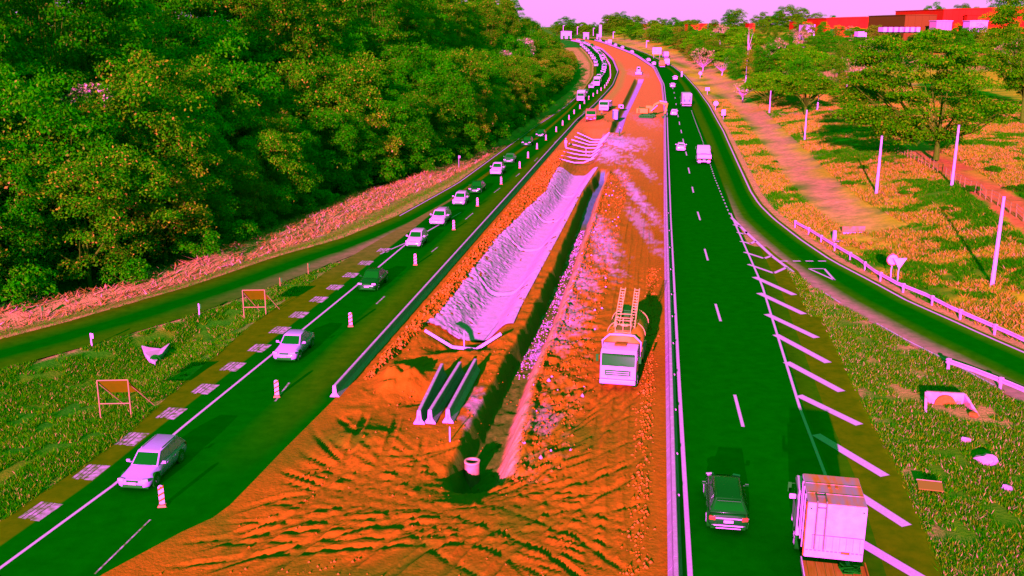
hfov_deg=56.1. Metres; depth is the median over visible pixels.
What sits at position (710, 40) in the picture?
tree
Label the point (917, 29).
parked trailer
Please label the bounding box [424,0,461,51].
eucalyptus tree
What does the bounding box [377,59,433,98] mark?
tree
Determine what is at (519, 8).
eucalyptus tree
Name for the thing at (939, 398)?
culvert mouth
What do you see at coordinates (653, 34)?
acacia tree
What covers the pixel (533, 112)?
shrub
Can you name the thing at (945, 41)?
tree
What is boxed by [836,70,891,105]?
acacia tree
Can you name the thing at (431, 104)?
tree
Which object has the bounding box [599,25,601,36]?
totem sign
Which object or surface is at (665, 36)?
tree
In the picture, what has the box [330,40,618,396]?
concrete barrier
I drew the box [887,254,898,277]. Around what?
road sign
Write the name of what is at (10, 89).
tree
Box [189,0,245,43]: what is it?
eucalyptus tree
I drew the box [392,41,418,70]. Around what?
tree
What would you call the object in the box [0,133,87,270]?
tree
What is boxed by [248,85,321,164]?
tree
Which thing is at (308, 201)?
shrub
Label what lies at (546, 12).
sky
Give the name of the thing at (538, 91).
tree
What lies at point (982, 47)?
acacia tree
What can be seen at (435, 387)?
barrier unit
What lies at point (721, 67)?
acacia tree
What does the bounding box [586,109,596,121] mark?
tipper truck
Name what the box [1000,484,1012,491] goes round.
boulder
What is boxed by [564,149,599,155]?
formwork rib
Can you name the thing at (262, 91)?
tree
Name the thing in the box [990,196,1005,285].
pole
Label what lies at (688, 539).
edge line
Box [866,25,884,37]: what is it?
tree
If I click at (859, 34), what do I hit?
parked truck
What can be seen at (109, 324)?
service road
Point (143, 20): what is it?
tree
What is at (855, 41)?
tree
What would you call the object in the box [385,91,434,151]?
tree
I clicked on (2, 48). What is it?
eucalyptus tree
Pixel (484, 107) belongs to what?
tree
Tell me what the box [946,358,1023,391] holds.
guardrail
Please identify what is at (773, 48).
tree
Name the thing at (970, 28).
tree
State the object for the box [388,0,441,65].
eucalyptus tree
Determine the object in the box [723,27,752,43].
acacia tree
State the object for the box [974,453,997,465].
boulder
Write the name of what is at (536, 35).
tree
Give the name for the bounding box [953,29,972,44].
tree
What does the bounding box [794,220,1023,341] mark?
guardrail
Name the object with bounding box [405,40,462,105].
tree
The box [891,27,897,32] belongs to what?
parked trailer
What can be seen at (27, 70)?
tree
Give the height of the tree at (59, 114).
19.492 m
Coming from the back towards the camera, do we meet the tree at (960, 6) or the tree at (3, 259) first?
the tree at (960, 6)
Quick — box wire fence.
[894,143,1023,221]
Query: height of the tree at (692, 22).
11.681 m
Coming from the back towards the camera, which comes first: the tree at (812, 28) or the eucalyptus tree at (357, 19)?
the tree at (812, 28)
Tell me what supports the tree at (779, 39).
on the ground at (820, 188)
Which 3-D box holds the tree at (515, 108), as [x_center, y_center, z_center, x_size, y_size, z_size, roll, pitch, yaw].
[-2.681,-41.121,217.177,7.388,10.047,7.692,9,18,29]
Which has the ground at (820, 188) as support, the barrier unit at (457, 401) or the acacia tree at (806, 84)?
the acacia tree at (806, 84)
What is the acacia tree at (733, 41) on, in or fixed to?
on the ground at (820, 188)
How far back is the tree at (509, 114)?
205.14 m
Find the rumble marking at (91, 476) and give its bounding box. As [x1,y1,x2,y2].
[18,248,390,520]
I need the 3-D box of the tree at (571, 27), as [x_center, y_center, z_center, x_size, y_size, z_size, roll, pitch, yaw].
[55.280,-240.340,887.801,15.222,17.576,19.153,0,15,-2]
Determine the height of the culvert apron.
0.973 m
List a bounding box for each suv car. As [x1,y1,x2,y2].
[429,207,451,225]
[521,136,533,145]
[702,472,748,529]
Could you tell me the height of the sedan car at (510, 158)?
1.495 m
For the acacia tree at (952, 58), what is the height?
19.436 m
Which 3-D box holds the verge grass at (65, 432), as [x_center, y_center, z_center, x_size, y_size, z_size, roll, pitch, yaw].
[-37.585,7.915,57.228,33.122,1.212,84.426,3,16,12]
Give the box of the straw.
[0,142,502,330]
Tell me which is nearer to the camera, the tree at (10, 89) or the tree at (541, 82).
the tree at (10, 89)
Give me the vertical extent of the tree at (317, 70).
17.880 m
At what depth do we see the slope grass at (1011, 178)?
127.51 m
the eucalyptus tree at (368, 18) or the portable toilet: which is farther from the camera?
the portable toilet
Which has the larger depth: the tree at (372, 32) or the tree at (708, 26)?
the tree at (708, 26)
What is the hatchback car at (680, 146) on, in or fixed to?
on the road at (766, 453)
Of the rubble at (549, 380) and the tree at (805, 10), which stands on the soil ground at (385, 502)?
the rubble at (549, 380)
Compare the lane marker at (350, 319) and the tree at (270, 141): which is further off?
the tree at (270, 141)
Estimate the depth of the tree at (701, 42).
434.44 m
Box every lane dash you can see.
[94,141,555,573]
[675,98,744,426]
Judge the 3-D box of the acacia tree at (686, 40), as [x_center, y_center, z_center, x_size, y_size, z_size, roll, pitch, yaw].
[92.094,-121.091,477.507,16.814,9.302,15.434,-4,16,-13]
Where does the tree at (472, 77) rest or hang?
on the ground at (820, 188)
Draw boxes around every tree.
[0,0,72,99]
[0,0,93,121]
[0,27,20,98]
[0,31,60,137]
[0,63,65,214]
[0,65,131,272]
[0,90,80,226]
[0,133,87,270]
[0,160,63,297]
[0,169,45,266]
[0,219,10,268]
[2,0,25,33]
[9,0,95,42]
[10,160,148,288]
[12,3,62,56]
[25,0,149,123]
[38,15,112,75]
[41,0,113,44]
[42,43,118,100]
[43,143,182,277]
[45,96,139,167]
[46,92,168,250]
[53,81,148,132]
[58,0,185,40]
[65,66,219,248]
[68,0,198,60]
[72,0,187,91]
[78,49,235,153]
[89,16,181,75]
[117,54,229,109]
[117,159,214,263]
[120,0,200,49]
[136,110,230,211]
[137,52,260,150]
[137,141,240,252]
[138,0,235,78]
[148,69,267,174]
[155,89,238,187]
[162,10,272,98]
[165,0,229,61]
[178,127,257,227]
[186,115,221,134]
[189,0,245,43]
[191,1,243,29]
[194,31,283,149]
[205,16,252,94]
[210,153,281,229]
[214,19,274,77]
[221,27,296,96]
[224,0,300,63]
[225,110,307,180]
[235,130,313,214]
[236,105,318,172]
[240,0,322,91]
[246,127,323,212]
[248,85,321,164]
[249,0,322,64]
[255,58,362,163]
[260,0,342,75]
[268,114,328,203]
[273,11,337,54]
[274,58,341,146]
[297,52,376,147]
[297,85,373,169]
[298,0,354,45]
[301,107,359,194]
[307,0,338,30]
[308,46,379,81]
[314,63,409,145]
[318,111,385,182]
[321,2,349,34]
[324,30,382,82]
[337,21,399,64]
[339,0,397,63]
[339,110,404,179]
[344,72,402,134]
[346,50,397,94]
[350,0,408,53]
[355,1,395,46]
[362,13,386,59]
[366,100,431,179]
[372,0,429,56]
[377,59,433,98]
[378,54,441,144]
[380,42,431,90]
[380,89,411,148]
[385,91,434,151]
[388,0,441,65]
[388,96,443,174]
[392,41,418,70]
[402,67,464,137]
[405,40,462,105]
[410,95,456,155]
[415,0,453,62]
[419,82,465,147]
[421,48,469,70]
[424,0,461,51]
[424,61,439,74]
[425,16,459,55]
[429,0,475,50]
[430,49,475,77]
[433,73,478,126]
[434,69,479,145]
[441,45,499,114]
[448,92,489,145]
[450,2,482,53]
[459,2,489,49]
[460,95,496,146]
[465,50,491,65]
[466,68,493,99]
[466,74,488,102]
[467,0,484,30]
[467,61,503,94]
[470,0,503,46]
[470,0,504,46]
[470,49,506,66]
[473,48,504,66]
[475,94,495,131]
[476,81,504,121]
[476,88,498,120]
[480,67,512,85]
[483,48,514,65]
[483,52,514,105]
[487,94,508,121]
[489,50,512,57]
[490,85,515,114]
[490,96,514,121]
[492,33,533,60]
[496,0,522,38]
[497,0,520,37]
[498,55,534,77]
[498,84,519,115]
[500,54,532,70]
[501,81,530,114]
[503,64,537,115]
[506,36,531,56]
[507,0,527,35]
[508,44,546,63]
[511,38,535,55]
[514,82,539,107]
[519,27,547,49]
[520,17,536,22]
[520,75,543,101]
[521,20,547,35]
[522,20,531,32]
[522,36,540,51]
[527,33,545,47]
[528,65,551,101]
[530,56,549,71]
[531,69,557,101]
[533,52,557,80]
[533,77,546,103]
[534,49,558,66]
[535,31,553,48]
[540,54,555,69]
[544,68,556,94]
[545,66,558,92]
[548,23,561,35]
[551,68,563,96]
[552,48,565,65]
[553,16,574,32]
[553,44,564,56]
[555,62,573,85]
[555,73,566,93]
[558,57,576,77]
[562,65,574,84]
[564,53,576,69]
[565,19,579,36]
[566,59,577,73]
[575,22,589,33]
[580,24,590,35]
[585,24,597,35]
[590,22,599,35]
[599,14,614,34]
[603,17,619,33]
[607,12,626,32]
[609,26,625,36]
[613,16,626,31]
[614,11,631,27]
[614,29,632,39]
[625,24,633,34]
[626,26,637,39]
[630,15,643,27]
[633,29,647,40]
[634,17,647,28]
[642,29,654,41]
[646,20,659,27]
[646,25,665,41]
[646,31,662,43]
[653,17,665,25]
[655,27,679,33]
[657,27,673,44]
[661,19,673,25]
[661,37,677,48]
[667,17,679,26]
[670,32,687,49]
[671,26,687,39]
[675,20,682,26]
[675,38,685,52]
[678,41,699,49]
[679,31,704,38]
[682,35,709,43]
[683,44,697,60]
[687,19,699,30]
[688,45,725,65]
[689,48,714,71]
[690,39,705,58]
[694,31,724,43]
[698,29,713,35]
[699,41,725,63]
[702,23,713,29]
[704,39,720,51]
[706,19,718,31]
[709,48,746,69]
[710,24,728,40]
[711,32,741,47]
[713,57,727,75]
[714,24,731,32]
[720,9,739,29]
[722,45,749,80]
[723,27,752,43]
[724,33,764,52]
[727,8,747,27]
[732,79,755,101]
[739,46,771,78]
[739,70,799,107]
[743,33,765,43]
[749,12,772,28]
[750,35,786,86]
[750,40,785,48]
[752,20,769,34]
[754,52,814,74]
[757,16,778,31]
[762,37,792,54]
[765,28,778,42]
[769,9,786,31]
[769,25,786,36]
[771,45,814,58]
[773,70,841,114]
[775,4,797,29]
[776,37,795,48]
[777,50,845,71]
[781,30,795,46]
[784,51,818,93]
[785,13,804,21]
[788,7,811,21]
[789,43,818,52]
[791,20,806,33]
[793,30,810,47]
[799,22,816,38]
[803,33,838,44]
[808,36,822,47]
[810,12,825,17]
[813,21,831,35]
[815,30,840,55]
[817,55,849,89]
[827,27,1023,161]
[828,36,849,45]
[832,25,846,36]
[834,58,865,75]
[835,40,854,69]
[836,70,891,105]
[839,32,860,55]
[843,27,874,36]
[850,36,872,48]
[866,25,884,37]
[881,33,901,40]
[906,30,922,42]
[914,30,935,52]
[923,1,945,9]
[923,27,939,51]
[933,29,955,53]
[934,33,952,53]
[949,23,969,42]
[950,30,961,44]
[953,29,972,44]
[954,4,970,8]
[959,34,976,52]
[962,26,978,45]
[969,40,1015,56]
[971,22,988,41]
[976,29,998,53]
[978,0,1023,121]
[996,39,1018,61]
[1015,36,1023,65]
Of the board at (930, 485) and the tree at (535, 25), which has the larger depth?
the tree at (535, 25)
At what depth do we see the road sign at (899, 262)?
86.28 m
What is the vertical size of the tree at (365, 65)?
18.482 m
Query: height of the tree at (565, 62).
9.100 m
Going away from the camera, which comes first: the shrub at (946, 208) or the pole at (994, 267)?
the pole at (994, 267)
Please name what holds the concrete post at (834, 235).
on the ground at (820, 188)
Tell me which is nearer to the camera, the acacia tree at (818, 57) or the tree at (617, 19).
the acacia tree at (818, 57)
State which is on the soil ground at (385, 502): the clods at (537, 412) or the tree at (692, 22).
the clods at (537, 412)
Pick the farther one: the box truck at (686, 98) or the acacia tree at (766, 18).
the acacia tree at (766, 18)
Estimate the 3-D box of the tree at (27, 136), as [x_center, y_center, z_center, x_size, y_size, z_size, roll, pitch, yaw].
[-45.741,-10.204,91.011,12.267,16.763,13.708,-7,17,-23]
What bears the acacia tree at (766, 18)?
on the ground at (820, 188)
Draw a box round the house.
[798,24,814,39]
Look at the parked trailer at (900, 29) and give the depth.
420.26 m
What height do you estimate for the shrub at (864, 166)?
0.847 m
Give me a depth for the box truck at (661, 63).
415.03 m
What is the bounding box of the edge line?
[0,47,1023,575]
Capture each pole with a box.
[804,110,806,139]
[875,136,882,192]
[950,125,959,184]
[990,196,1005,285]
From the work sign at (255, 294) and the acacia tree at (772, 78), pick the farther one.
the acacia tree at (772, 78)
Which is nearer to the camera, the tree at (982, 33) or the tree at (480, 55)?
the tree at (480, 55)
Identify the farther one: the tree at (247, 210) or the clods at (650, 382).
the tree at (247, 210)
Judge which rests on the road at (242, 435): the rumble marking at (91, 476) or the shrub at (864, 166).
the rumble marking at (91, 476)
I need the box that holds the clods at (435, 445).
[160,337,597,575]
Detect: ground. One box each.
[0,26,1023,575]
[101,38,667,575]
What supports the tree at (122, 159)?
on the ground at (820, 188)
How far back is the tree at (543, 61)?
289.14 m
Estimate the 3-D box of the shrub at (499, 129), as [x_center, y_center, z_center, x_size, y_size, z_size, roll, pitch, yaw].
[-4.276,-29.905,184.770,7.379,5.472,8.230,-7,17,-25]
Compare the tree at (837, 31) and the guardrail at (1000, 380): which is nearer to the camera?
the guardrail at (1000, 380)
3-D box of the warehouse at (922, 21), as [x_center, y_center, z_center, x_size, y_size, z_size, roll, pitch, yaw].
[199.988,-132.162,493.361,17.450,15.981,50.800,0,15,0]
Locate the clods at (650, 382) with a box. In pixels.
[619,268,661,574]
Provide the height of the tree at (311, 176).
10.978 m
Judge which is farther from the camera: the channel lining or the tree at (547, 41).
the tree at (547, 41)
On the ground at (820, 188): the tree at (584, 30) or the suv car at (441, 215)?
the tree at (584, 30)
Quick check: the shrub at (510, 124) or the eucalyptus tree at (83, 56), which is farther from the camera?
the shrub at (510, 124)
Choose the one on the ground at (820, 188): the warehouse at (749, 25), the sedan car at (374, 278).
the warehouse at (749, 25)
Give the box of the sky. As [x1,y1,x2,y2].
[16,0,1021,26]
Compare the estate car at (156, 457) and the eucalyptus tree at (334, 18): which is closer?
the estate car at (156, 457)
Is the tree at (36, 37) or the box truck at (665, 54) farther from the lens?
the box truck at (665, 54)
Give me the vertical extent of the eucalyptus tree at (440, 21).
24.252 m
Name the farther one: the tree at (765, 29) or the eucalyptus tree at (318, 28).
the tree at (765, 29)
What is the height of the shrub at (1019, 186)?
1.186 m
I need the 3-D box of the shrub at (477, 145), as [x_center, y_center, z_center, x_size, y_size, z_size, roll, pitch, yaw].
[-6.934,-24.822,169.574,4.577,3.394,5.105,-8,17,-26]
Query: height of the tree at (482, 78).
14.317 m
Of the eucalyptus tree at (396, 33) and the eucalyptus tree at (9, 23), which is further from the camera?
the eucalyptus tree at (396, 33)
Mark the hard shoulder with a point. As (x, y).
(909, 545)
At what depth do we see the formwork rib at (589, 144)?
191.39 m
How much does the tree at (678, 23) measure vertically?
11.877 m
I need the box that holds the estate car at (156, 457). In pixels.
[118,434,186,488]
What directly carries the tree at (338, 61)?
on the ground at (820, 188)
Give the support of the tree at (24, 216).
on the ground at (820, 188)
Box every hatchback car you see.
[406,228,427,246]
[452,190,469,204]
[670,109,677,115]
[675,142,686,150]
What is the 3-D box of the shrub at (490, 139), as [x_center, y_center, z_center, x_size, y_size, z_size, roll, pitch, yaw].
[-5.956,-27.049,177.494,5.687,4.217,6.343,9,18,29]
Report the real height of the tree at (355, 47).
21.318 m
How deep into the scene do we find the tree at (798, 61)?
263.74 m
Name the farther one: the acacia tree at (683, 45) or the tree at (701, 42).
the acacia tree at (683, 45)
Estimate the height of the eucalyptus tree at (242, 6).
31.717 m
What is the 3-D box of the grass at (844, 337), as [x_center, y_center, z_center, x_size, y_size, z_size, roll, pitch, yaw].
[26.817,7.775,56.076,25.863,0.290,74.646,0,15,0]
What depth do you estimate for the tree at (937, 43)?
423.99 m
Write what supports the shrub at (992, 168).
on the ground at (820, 188)
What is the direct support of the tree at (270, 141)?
on the ground at (820, 188)
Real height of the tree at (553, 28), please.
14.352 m
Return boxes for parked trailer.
[878,27,886,32]
[886,27,892,32]
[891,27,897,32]
[897,27,903,32]
[902,27,908,32]
[908,27,914,32]
[913,27,919,32]
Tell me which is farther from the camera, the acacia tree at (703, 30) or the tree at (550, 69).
the acacia tree at (703, 30)
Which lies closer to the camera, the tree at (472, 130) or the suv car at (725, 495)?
the suv car at (725, 495)
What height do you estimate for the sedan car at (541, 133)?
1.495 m
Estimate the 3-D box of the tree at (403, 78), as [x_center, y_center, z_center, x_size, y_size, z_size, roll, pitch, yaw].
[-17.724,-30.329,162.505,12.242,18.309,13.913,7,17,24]
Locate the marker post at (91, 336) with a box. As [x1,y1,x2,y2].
[90,333,93,345]
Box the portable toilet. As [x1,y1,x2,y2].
[612,110,617,119]
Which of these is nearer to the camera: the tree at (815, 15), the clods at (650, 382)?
the clods at (650, 382)
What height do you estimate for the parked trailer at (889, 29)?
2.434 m
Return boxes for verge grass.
[0,147,504,337]
[0,261,342,520]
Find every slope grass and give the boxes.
[710,86,1023,341]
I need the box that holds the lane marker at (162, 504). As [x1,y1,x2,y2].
[158,485,167,507]
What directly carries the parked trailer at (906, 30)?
on the ground at (820, 188)
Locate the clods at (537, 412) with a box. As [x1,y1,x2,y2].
[511,173,630,484]
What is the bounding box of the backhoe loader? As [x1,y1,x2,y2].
[635,67,641,74]
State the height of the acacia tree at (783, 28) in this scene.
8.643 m
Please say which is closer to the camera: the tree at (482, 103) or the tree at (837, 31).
the tree at (482, 103)
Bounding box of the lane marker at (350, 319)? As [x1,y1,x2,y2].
[348,312,352,326]
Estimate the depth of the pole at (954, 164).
120.92 m
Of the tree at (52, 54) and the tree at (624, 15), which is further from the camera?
the tree at (624, 15)
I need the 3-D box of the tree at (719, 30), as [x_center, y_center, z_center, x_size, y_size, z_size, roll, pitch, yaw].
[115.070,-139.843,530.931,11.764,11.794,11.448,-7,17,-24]
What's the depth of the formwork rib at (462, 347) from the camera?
69.86 m
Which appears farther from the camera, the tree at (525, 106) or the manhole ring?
the tree at (525, 106)
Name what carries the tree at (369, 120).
on the ground at (820, 188)
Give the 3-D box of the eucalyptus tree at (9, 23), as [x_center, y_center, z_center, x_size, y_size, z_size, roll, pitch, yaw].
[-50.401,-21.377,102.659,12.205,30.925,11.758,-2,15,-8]
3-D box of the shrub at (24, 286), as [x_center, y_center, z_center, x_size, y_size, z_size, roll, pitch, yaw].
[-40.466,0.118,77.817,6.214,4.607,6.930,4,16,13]
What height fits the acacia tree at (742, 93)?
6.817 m
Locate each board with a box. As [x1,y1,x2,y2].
[653,48,660,57]
[916,479,943,491]
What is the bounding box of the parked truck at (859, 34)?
[854,32,866,37]
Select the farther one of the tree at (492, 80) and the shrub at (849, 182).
the tree at (492, 80)
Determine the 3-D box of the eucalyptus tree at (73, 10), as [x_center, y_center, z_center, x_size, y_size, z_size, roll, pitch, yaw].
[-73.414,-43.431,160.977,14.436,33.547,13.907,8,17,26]
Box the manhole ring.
[464,457,479,486]
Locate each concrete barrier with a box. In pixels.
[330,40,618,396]
[594,40,682,575]
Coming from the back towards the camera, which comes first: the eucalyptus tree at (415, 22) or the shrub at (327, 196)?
the eucalyptus tree at (415, 22)
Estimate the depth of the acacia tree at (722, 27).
624.14 m
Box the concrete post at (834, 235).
[832,230,841,241]
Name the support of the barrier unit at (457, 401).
on the soil ground at (385, 502)
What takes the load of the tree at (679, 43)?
on the ground at (820, 188)
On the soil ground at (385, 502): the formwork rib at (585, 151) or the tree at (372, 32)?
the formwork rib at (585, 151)
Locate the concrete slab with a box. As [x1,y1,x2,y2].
[841,226,864,233]
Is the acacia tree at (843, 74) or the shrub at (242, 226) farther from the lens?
the acacia tree at (843, 74)
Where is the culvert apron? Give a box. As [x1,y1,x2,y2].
[142,343,169,365]
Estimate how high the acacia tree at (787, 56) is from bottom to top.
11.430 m
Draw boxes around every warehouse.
[685,23,718,32]
[745,23,754,31]
[789,21,811,35]
[807,17,868,36]
[868,14,936,40]
[895,7,1023,33]
[964,14,981,20]
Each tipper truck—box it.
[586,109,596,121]
[598,100,612,111]
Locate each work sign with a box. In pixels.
[96,379,153,417]
[242,290,278,313]
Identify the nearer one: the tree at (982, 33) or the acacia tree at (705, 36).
the tree at (982, 33)
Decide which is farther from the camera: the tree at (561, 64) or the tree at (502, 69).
the tree at (561, 64)
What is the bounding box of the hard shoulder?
[756,246,943,575]
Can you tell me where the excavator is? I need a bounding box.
[636,101,667,117]
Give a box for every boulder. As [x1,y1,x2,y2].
[960,437,970,442]
[968,411,977,417]
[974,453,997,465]
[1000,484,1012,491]
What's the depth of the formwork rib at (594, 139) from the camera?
200.15 m
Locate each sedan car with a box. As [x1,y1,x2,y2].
[273,329,314,360]
[358,267,387,289]
[469,180,485,192]
[503,153,516,162]
[536,129,545,136]
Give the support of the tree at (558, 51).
on the ground at (820, 188)
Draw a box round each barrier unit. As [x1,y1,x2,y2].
[414,363,446,424]
[425,362,464,423]
[443,358,479,422]
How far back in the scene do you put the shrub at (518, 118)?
208.01 m
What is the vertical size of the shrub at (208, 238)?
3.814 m
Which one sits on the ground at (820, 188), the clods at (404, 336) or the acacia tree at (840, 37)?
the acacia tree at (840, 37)
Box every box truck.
[576,89,585,100]
[594,76,600,85]
[658,60,664,67]
[662,51,668,57]
[663,58,669,65]
[681,92,691,106]
[787,474,868,575]
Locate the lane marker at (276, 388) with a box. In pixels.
[274,380,280,397]
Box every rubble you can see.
[516,230,583,377]
[521,177,624,458]
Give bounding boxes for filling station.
[560,31,571,38]
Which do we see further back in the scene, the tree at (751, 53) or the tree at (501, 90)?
the tree at (751, 53)
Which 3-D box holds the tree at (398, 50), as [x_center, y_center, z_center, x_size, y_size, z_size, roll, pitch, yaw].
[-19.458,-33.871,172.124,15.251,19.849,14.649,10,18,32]
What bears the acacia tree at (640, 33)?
on the ground at (820, 188)
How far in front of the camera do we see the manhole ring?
52.55 m
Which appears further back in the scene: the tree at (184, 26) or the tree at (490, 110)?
the tree at (490, 110)
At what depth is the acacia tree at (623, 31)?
676.95 m
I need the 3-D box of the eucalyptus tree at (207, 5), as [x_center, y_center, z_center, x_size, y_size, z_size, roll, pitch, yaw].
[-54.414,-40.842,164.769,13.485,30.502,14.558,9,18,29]
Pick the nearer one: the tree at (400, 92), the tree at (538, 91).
the tree at (400, 92)
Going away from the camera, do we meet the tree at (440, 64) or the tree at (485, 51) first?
the tree at (440, 64)
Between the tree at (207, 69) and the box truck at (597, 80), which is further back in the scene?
the box truck at (597, 80)
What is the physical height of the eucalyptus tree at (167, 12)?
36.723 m
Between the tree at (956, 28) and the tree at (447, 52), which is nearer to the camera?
the tree at (447, 52)
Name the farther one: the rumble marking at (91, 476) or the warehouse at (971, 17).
the warehouse at (971, 17)
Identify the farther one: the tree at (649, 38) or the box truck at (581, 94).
the tree at (649, 38)
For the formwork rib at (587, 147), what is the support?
on the soil ground at (385, 502)
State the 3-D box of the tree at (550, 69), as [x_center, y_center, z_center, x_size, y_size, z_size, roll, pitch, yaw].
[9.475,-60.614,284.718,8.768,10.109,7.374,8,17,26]
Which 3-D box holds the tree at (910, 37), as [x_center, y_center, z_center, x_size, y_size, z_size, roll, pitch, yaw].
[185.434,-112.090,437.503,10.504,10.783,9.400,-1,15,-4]
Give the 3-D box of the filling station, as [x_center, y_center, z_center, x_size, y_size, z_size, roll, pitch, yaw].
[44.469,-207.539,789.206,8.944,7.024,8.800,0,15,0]
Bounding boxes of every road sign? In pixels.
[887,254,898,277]
[893,258,906,280]
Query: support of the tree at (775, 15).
on the ground at (820, 188)
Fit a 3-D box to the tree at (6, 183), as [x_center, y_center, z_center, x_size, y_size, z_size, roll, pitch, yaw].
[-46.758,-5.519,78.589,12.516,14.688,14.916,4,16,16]
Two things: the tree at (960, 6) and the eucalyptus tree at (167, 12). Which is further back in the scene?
the tree at (960, 6)
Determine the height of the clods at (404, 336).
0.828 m
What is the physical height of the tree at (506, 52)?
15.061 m
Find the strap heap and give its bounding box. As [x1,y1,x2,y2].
[838,562,861,574]
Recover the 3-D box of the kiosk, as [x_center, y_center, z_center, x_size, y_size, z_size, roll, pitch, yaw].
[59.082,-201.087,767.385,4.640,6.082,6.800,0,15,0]
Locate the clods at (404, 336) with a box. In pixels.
[363,150,565,379]
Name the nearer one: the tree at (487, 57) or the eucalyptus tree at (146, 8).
the eucalyptus tree at (146, 8)
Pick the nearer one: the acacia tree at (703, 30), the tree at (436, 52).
the tree at (436, 52)
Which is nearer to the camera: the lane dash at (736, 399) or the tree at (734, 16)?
the lane dash at (736, 399)
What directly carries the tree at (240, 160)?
on the ground at (820, 188)
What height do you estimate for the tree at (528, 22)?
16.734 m
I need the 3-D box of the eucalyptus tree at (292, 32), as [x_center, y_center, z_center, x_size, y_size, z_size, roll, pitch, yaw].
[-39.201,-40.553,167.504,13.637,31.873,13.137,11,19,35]
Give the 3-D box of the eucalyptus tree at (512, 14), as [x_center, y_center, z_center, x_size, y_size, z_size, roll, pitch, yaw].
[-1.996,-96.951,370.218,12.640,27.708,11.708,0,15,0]
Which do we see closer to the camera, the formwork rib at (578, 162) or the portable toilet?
the formwork rib at (578, 162)
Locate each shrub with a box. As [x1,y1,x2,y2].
[0,258,58,311]
[96,257,152,284]
[168,224,222,257]
[217,218,261,243]
[248,209,278,230]
[279,191,317,215]
[309,188,339,203]
[332,170,373,193]
[359,155,406,184]
[405,154,435,173]
[422,146,455,167]
[444,143,472,161]
[461,139,486,153]
[473,131,495,149]
[485,120,510,141]
[493,123,511,138]
[500,120,515,132]
[504,112,528,129]
[517,106,540,119]
[532,97,555,106]
[533,100,548,113]
[841,180,854,184]
[857,165,869,168]
[900,189,911,194]
[941,206,954,210]
[965,185,982,191]
[984,165,1004,171]
[1006,183,1023,191]
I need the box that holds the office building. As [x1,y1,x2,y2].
[929,20,951,29]
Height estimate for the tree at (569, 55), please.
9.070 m
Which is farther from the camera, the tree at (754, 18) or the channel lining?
the tree at (754, 18)
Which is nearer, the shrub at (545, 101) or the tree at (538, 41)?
the shrub at (545, 101)
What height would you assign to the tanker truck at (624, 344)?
4.772 m
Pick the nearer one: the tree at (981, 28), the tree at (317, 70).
the tree at (317, 70)
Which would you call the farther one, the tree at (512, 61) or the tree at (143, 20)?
the tree at (512, 61)
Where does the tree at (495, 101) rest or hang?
on the ground at (820, 188)
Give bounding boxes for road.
[0,39,616,575]
[0,42,594,368]
[580,38,885,575]
[592,38,1023,401]
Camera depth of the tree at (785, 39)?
393.94 m
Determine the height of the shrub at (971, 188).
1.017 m
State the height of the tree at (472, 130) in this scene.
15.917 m
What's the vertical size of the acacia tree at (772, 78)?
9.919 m
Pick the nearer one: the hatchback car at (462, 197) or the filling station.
the hatchback car at (462, 197)
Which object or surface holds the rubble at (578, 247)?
on the soil ground at (385, 502)
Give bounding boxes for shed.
[963,20,987,41]
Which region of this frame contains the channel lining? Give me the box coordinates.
[426,167,597,340]
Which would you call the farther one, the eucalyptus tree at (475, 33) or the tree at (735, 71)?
the tree at (735, 71)
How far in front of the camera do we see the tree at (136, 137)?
90.77 m
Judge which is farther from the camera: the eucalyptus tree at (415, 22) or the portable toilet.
the portable toilet
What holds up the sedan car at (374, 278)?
on the road at (242, 435)
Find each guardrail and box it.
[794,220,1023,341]
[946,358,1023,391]
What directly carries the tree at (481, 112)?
on the ground at (820, 188)
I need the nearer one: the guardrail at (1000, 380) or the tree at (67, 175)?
the guardrail at (1000, 380)
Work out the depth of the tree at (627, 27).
722.20 m
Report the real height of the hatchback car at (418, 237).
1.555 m
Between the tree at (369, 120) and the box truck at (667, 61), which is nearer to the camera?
the tree at (369, 120)
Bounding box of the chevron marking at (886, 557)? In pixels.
[730,217,924,575]
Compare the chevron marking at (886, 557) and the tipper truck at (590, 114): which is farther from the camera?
the tipper truck at (590, 114)
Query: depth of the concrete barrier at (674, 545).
56.41 m
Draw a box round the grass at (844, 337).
[785,267,1023,575]
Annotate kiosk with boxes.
[583,32,588,38]
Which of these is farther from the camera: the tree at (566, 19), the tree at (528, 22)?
the tree at (566, 19)
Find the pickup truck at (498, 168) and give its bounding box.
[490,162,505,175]
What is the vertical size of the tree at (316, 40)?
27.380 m
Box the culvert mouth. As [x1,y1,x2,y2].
[924,391,979,415]
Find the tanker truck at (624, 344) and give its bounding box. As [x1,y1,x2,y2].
[596,287,648,386]
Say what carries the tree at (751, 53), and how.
on the ground at (820, 188)
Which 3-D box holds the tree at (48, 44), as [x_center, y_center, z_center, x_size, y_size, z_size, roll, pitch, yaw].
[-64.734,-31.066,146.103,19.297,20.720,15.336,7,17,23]
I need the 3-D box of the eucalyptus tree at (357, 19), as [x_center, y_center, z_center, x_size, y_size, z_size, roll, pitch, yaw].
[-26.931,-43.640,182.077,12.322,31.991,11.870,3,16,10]
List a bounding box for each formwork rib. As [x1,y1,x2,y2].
[424,329,501,350]
[559,158,593,162]
[561,153,596,159]
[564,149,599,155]
[567,145,601,151]
[569,139,604,147]
[571,138,605,144]
[575,135,607,142]
[577,132,608,139]

